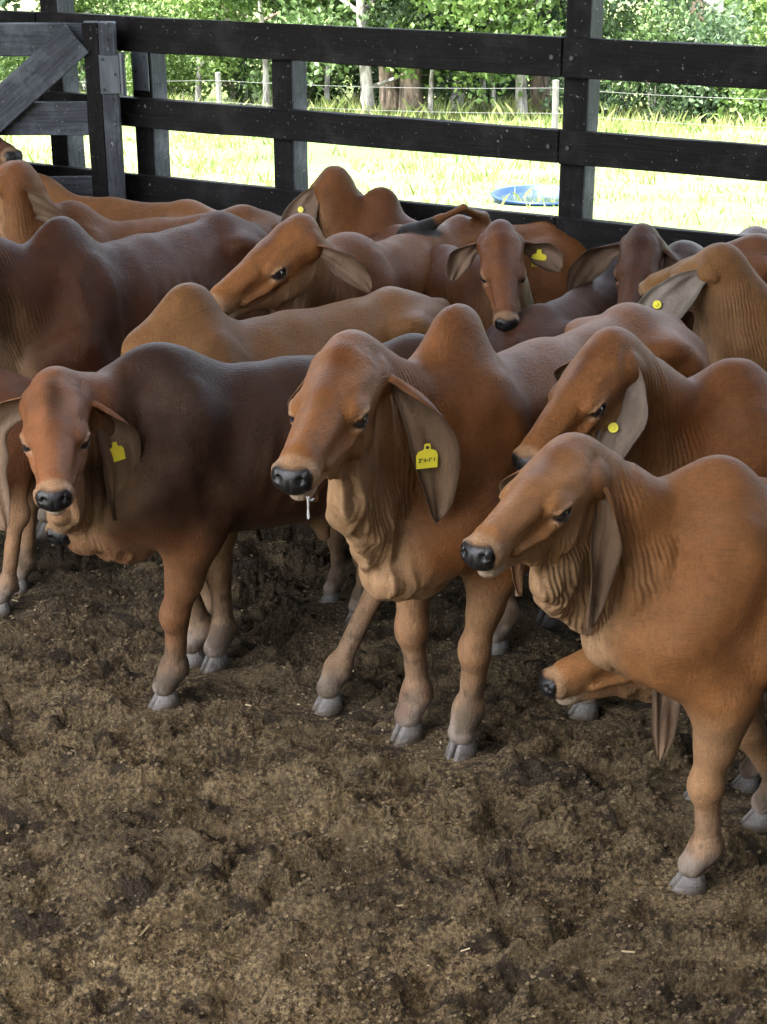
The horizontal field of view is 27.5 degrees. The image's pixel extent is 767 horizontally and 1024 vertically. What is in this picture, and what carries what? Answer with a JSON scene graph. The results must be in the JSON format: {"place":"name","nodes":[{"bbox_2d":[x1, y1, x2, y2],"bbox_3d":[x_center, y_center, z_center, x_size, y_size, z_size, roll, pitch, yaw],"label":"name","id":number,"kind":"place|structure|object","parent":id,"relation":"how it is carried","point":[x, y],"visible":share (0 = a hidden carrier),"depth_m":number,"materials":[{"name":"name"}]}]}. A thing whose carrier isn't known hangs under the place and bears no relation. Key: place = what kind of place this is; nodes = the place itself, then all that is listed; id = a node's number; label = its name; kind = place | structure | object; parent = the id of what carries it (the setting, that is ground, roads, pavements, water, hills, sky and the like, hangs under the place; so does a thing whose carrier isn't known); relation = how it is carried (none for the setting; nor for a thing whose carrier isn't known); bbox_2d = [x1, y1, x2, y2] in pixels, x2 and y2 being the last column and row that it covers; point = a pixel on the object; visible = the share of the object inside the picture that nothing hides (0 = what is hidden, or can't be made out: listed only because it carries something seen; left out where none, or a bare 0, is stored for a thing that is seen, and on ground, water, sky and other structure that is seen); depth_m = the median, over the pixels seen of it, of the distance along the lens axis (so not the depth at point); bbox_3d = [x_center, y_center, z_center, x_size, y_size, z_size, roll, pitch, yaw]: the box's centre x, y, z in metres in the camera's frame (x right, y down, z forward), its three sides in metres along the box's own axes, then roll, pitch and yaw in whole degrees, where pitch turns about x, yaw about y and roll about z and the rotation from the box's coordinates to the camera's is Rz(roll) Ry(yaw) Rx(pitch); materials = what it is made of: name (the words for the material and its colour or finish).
{"place":"outdoors","nodes":[
{"label":"outdoors","id":0,"kind":"place"},
{"bbox_2d":[0,518,766,1023],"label":"ground soil","id":1,"kind":"structure","parent":0,"point":[420,844],"depth_m":4.15,"materials":[{"name":"brown soil"}]},
{"bbox_2d":[0,137,22,165],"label":"cow","id":2,"kind":"object","parent":1,"relation":"on","point":[8,151],"visible":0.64,"depth_m":7.27},
{"bbox_2d":[0,369,64,616],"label":"cow","id":3,"kind":"object","parent":1,"relation":"on","point":[19,563],"visible":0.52,"depth_m":5.30},
{"bbox_2d":[0,173,214,236],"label":"cow","id":4,"kind":"object","parent":1,"relation":"on","point":[116,209],"visible":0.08,"depth_m":7.08},
{"bbox_2d":[0,210,270,538],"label":"cow","id":5,"kind":"object","parent":1,"relation":"on","point":[75,295],"visible":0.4,"depth_m":5.63},
{"bbox_2d":[0,160,281,243],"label":"cow","id":6,"kind":"object","parent":1,"relation":"on","point":[29,207],"visible":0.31,"depth_m":6.35},
{"bbox_2d":[45,282,450,672],"bbox_3d":[-0.392,-0.182,5.149,1.794,1.220,0.517,-17,27,-36],"label":"cow","id":7,"kind":"object","parent":1,"relation":"on","point":[193,316],"visible":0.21,"depth_m":4.99},
{"bbox_2d":[0,333,520,717],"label":"cow","id":8,"kind":"object","parent":1,"relation":"on","point":[170,453],"visible":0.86,"depth_m":4.40},
{"bbox_2d":[210,204,490,318],"bbox_3d":[-0.060,-0.641,6.184,0.576,1.295,2.001,10,24,23],"label":"cow","id":9,"kind":"object","parent":1,"relation":"on","point":[297,261],"visible":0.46,"depth_m":5.49},
{"bbox_2d":[12,541,752,1023],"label":"straw bits","id":10,"kind":"object","parent":1,"relation":"on","point":[406,745],"visible":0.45,"depth_m":3.93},
{"bbox_2d":[319,527,527,623],"bbox_3d":[0.017,-0.073,5.389,1.391,0.832,0.319,-13,25,-29],"label":"cow","id":11,"kind":"object","parent":1,"relation":"on","point":[335,582],"visible":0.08,"depth_m":5.45},
{"bbox_2d":[281,165,586,303],"bbox_3d":[0.282,-0.947,7.035,1.479,1.223,0.478,1,22,2],"label":"cow","id":12,"kind":"object","parent":1,"relation":"on","point":[332,200],"visible":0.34,"depth_m":6.78},
{"bbox_2d":[367,219,562,331],"bbox_3d":[0.255,-0.670,6.342,0.531,1.229,1.655,-11,25,-26],"label":"cow","id":13,"kind":"object","parent":1,"relation":"on","point":[484,277],"visible":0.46,"depth_m":5.71},
{"bbox_2d":[271,302,709,761],"bbox_3d":[0.287,0.013,4.482,0.538,1.360,2.074,18,28,37],"label":"cow","id":14,"kind":"object","parent":1,"relation":"on","point":[410,459],"visible":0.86,"depth_m":4.03},
{"bbox_2d":[486,255,618,352],"bbox_3d":[0.846,-0.505,6.204,0.439,1.026,1.759,13,25,29],"label":"cow","id":15,"kind":"object","parent":1,"relation":"on","point":[598,295],"visible":0.09,"depth_m":5.61},
{"bbox_2d":[460,432,766,896],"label":"cow","id":16,"kind":"object","parent":1,"relation":"on","point":[639,575],"visible":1,"depth_m":3.55},
{"bbox_2d":[512,326,766,720],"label":"cow","id":17,"kind":"object","parent":1,"relation":"on","point":[626,395],"visible":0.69,"depth_m":4.18},
{"bbox_2d":[538,477,766,800],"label":"cow","id":18,"kind":"object","parent":1,"relation":"on","point":[578,676],"visible":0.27,"depth_m":3.93},
{"bbox_2d":[567,223,766,330],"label":"cow","id":19,"kind":"object","parent":1,"relation":"on","point":[643,251],"visible":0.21,"depth_m":5.83},
{"bbox_2d":[638,242,766,372],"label":"cow","id":20,"kind":"object","parent":1,"relation":"on","point":[718,291],"visible":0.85,"depth_m":5.29},
{"bbox_2d":[693,233,766,318],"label":"cow","id":21,"kind":"object","parent":1,"relation":"on","point":[752,248],"visible":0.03,"depth_m":6.04},
{"bbox_2d":[0,0,766,233],"bbox_3d":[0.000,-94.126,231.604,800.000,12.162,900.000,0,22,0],"label":"pasture","id":22,"kind":"structure","parent":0,"point":[321,161],"depth_m":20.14,"materials":[{"name":"green plant"}]},
{"bbox_2d":[0,56,29,81],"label":"bush","id":23,"kind":"object","parent":22,"relation":"on","point":[7,63],"visible":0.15,"depth_m":43.47,"materials":[{"name":"green plant"}]},
{"bbox_2d":[0,0,130,13],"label":"tree","id":24,"kind":"object","parent":22,"relation":"on","point":[4,3],"visible":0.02,"depth_m":42.10,"materials":[{"name":"plant"}]},
{"bbox_2d":[31,0,128,89],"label":"bush","id":25,"kind":"object","parent":22,"relation":"on","point":[82,67],"visible":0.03,"depth_m":43.40,"materials":[{"name":"green plant"}]},
{"bbox_2d":[35,0,150,15],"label":"tree","id":26,"kind":"object","parent":22,"relation":"on","point":[92,4],"visible":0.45,"depth_m":41.95,"materials":[{"name":"green plant"}]},
{"bbox_2d":[79,5,186,95],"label":"bush","id":27,"kind":"object","parent":22,"relation":"on","point":[83,72],"visible":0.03,"depth_m":40.96,"materials":[{"name":"green plant"}]},
{"bbox_2d":[122,51,236,101],"bbox_3d":[-5.527,-11.192,39.582,3.296,2.322,3.293,-13,25,-29],"label":"bush","id":28,"kind":"object","parent":22,"relation":"on","point":[178,80],"visible":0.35,"depth_m":39.01,"materials":[{"name":"green plant"}]},
{"bbox_2d":[119,0,288,101],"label":"tree","id":29,"kind":"object","parent":22,"relation":"on","point":[210,63],"visible":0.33,"depth_m":37.44,"materials":[{"name":"green plant"}]},
{"bbox_2d":[139,0,269,106],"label":"tree","id":30,"kind":"object","parent":22,"relation":"on","point":[210,9],"visible":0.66,"depth_m":34.44,"materials":[{"name":"green plant"}]},
{"bbox_2d":[186,8,271,104],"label":"bush","id":31,"kind":"object","parent":22,"relation":"on","point":[234,93],"visible":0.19,"depth_m":40.49,"materials":[{"name":"green plant"}]},
{"bbox_2d":[175,0,348,85],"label":"tree","id":32,"kind":"object","parent":22,"relation":"on","point":[311,5],"visible":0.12,"depth_m":45.56,"materials":[{"name":"green plant"}]},
{"bbox_2d":[242,7,359,106],"bbox_3d":[-2.095,-11.464,39.724,3.124,2.799,3.262,0,22,0],"label":"bush","id":33,"kind":"object","parent":22,"relation":"on","point":[311,95],"visible":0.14,"depth_m":39.35,"materials":[{"name":"green plant"}]},
{"bbox_2d":[236,0,375,101],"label":"tree","id":34,"kind":"object","parent":22,"relation":"on","point":[259,80],"visible":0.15,"depth_m":37.08,"materials":[{"name":"green plant"}]},
{"bbox_2d":[307,65,378,104],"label":"bush","id":35,"kind":"object","parent":22,"relation":"on","point":[355,80],"visible":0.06,"depth_m":40.42,"materials":[{"name":"green plant"}]},
{"bbox_2d":[252,0,479,113],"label":"tree","id":36,"kind":"object","parent":22,"relation":"on","point":[361,16],"visible":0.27,"depth_m":34.24,"materials":[{"name":"green plant"}]},
{"bbox_2d":[0,0,766,249],"bbox_3d":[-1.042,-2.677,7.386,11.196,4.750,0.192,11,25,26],"label":"rail fence","id":37,"kind":"object","parent":22,"relation":"on","point":[583,58],"visible":0.35,"depth_m":6.92,"materials":[{"name":"black wood"}]},
{"bbox_2d":[0,21,149,198],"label":"timber gate","id":38,"kind":"structure","parent":37,"relation":"attached to","point":[55,52],"depth_m":7.46,"materials":[{"name":"wood"}]},
{"bbox_2d":[316,0,457,111],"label":"tree","id":39,"kind":"object","parent":22,"relation":"on","point":[389,97],"visible":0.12,"depth_m":36.24,"materials":[{"name":"green plant"}]},
{"bbox_2d":[352,66,464,106],"bbox_3d":[0.994,-11.340,39.712,3.566,2.535,3.386,0,22,0],"label":"bush","id":40,"kind":"object","parent":22,"relation":"on","point":[375,77],"visible":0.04,"depth_m":39.19,"materials":[{"name":"green plant"}]},
{"bbox_2d":[350,0,476,114],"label":"tree","id":41,"kind":"object","parent":22,"relation":"on","point":[453,88],"visible":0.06,"depth_m":35.26,"materials":[{"name":"green plant"}]},
{"bbox_2d":[79,72,765,136],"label":"wire fence","id":42,"kind":"object","parent":22,"relation":"on","point":[555,98],"visible":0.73,"depth_m":22.99,"materials":[{"name":"grey metal"}]},
{"bbox_2d":[367,0,500,115],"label":"tree","id":43,"kind":"object","parent":22,"relation":"on","point":[411,91],"visible":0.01,"depth_m":35.29,"materials":[{"name":"plant"}]},
{"bbox_2d":[347,0,565,115],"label":"tree","id":44,"kind":"object","parent":22,"relation":"on","point":[487,77],"visible":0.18,"depth_m":33.21,"materials":[{"name":"green plant"}]},
{"bbox_2d":[356,0,566,109],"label":"tree","id":45,"kind":"object","parent":22,"relation":"on","point":[484,82],"visible":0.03,"depth_m":36.85,"materials":[{"name":"green plant"}]},
{"bbox_2d":[403,0,566,114],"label":"tree","id":46,"kind":"object","parent":22,"relation":"on","point":[479,12],"visible":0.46,"depth_m":32.35,"materials":[{"name":"green plant"}]},
{"bbox_2d":[421,0,563,113],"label":"tree","id":47,"kind":"object","parent":22,"relation":"on","point":[536,81],"visible":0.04,"depth_m":35.76,"materials":[{"name":"green plant"}]},
{"bbox_2d":[464,72,530,106],"bbox_3d":[3.211,-11.229,39.627,2.887,2.470,3.077,0,22,0],"label":"bush","id":48,"kind":"object","parent":22,"relation":"on","point":[512,84],"visible":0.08,"depth_m":39.00,"materials":[{"name":"green plant"}]},
{"bbox_2d":[367,0,647,118],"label":"tree","id":49,"kind":"object","parent":22,"relation":"on","point":[522,100],"visible":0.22,"depth_m":33.85,"materials":[{"name":"green plant"}]},
{"bbox_2d":[491,185,558,206],"bbox_3d":[1.634,-3.200,16.395,1.024,0.268,1.024,0,22,0],"label":"water trough","id":50,"kind":"object","parent":22,"relation":"on","point":[498,195],"visible":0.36,"depth_m":16.55,"materials":[{"name":"blue plastic"}]},
{"bbox_2d":[527,13,619,99],"bbox_3d":[4.635,-11.485,39.658,3.093,3.024,3.282,0,22,0],"label":"bush","id":51,"kind":"object","parent":22,"relation":"on","point":[550,78],"depth_m":39.93,"materials":[{"name":"green plant"}]},
{"bbox_2d":[536,4,661,120],"bbox_3d":[4.882,-9.775,33.961,3.159,2.768,3.148,0,22,0],"label":"bush","id":52,"kind":"object","parent":22,"relation":"on","point":[608,97],"visible":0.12,"depth_m":33.48,"materials":[{"name":"green plant"}]},
{"bbox_2d":[605,0,723,93],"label":"tree","id":53,"kind":"object","parent":22,"relation":"on","point":[696,6],"visible":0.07,"depth_m":33.24,"materials":[{"name":"green plant"}]},
{"bbox_2d":[602,0,745,121],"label":"bush","id":54,"kind":"object","parent":22,"relation":"on","point":[638,19],"visible":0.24,"depth_m":32.15,"materials":[{"name":"green plant"}]},
{"bbox_2d":[635,0,763,124],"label":"bush","id":55,"kind":"object","parent":22,"relation":"on","point":[699,101],"visible":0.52,"depth_m":31.77,"materials":[{"name":"green plant"}]},
{"bbox_2d":[655,0,766,41],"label":"tree","id":56,"kind":"object","parent":22,"relation":"on","point":[759,8],"visible":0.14,"depth_m":41.28,"materials":[{"name":"green plant"}]},
{"bbox_2d":[699,15,766,126],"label":"bush","id":57,"kind":"object","parent":22,"relation":"on","point":[756,101],"visible":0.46,"depth_m":31.23,"materials":[{"name":"green plant"}]},
{"bbox_2d":[721,5,766,107],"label":"bush","id":58,"kind":"object","parent":22,"relation":"on","point":[761,24],"visible":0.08,"depth_m":32.70,"materials":[{"name":"green plant"}]}
]}

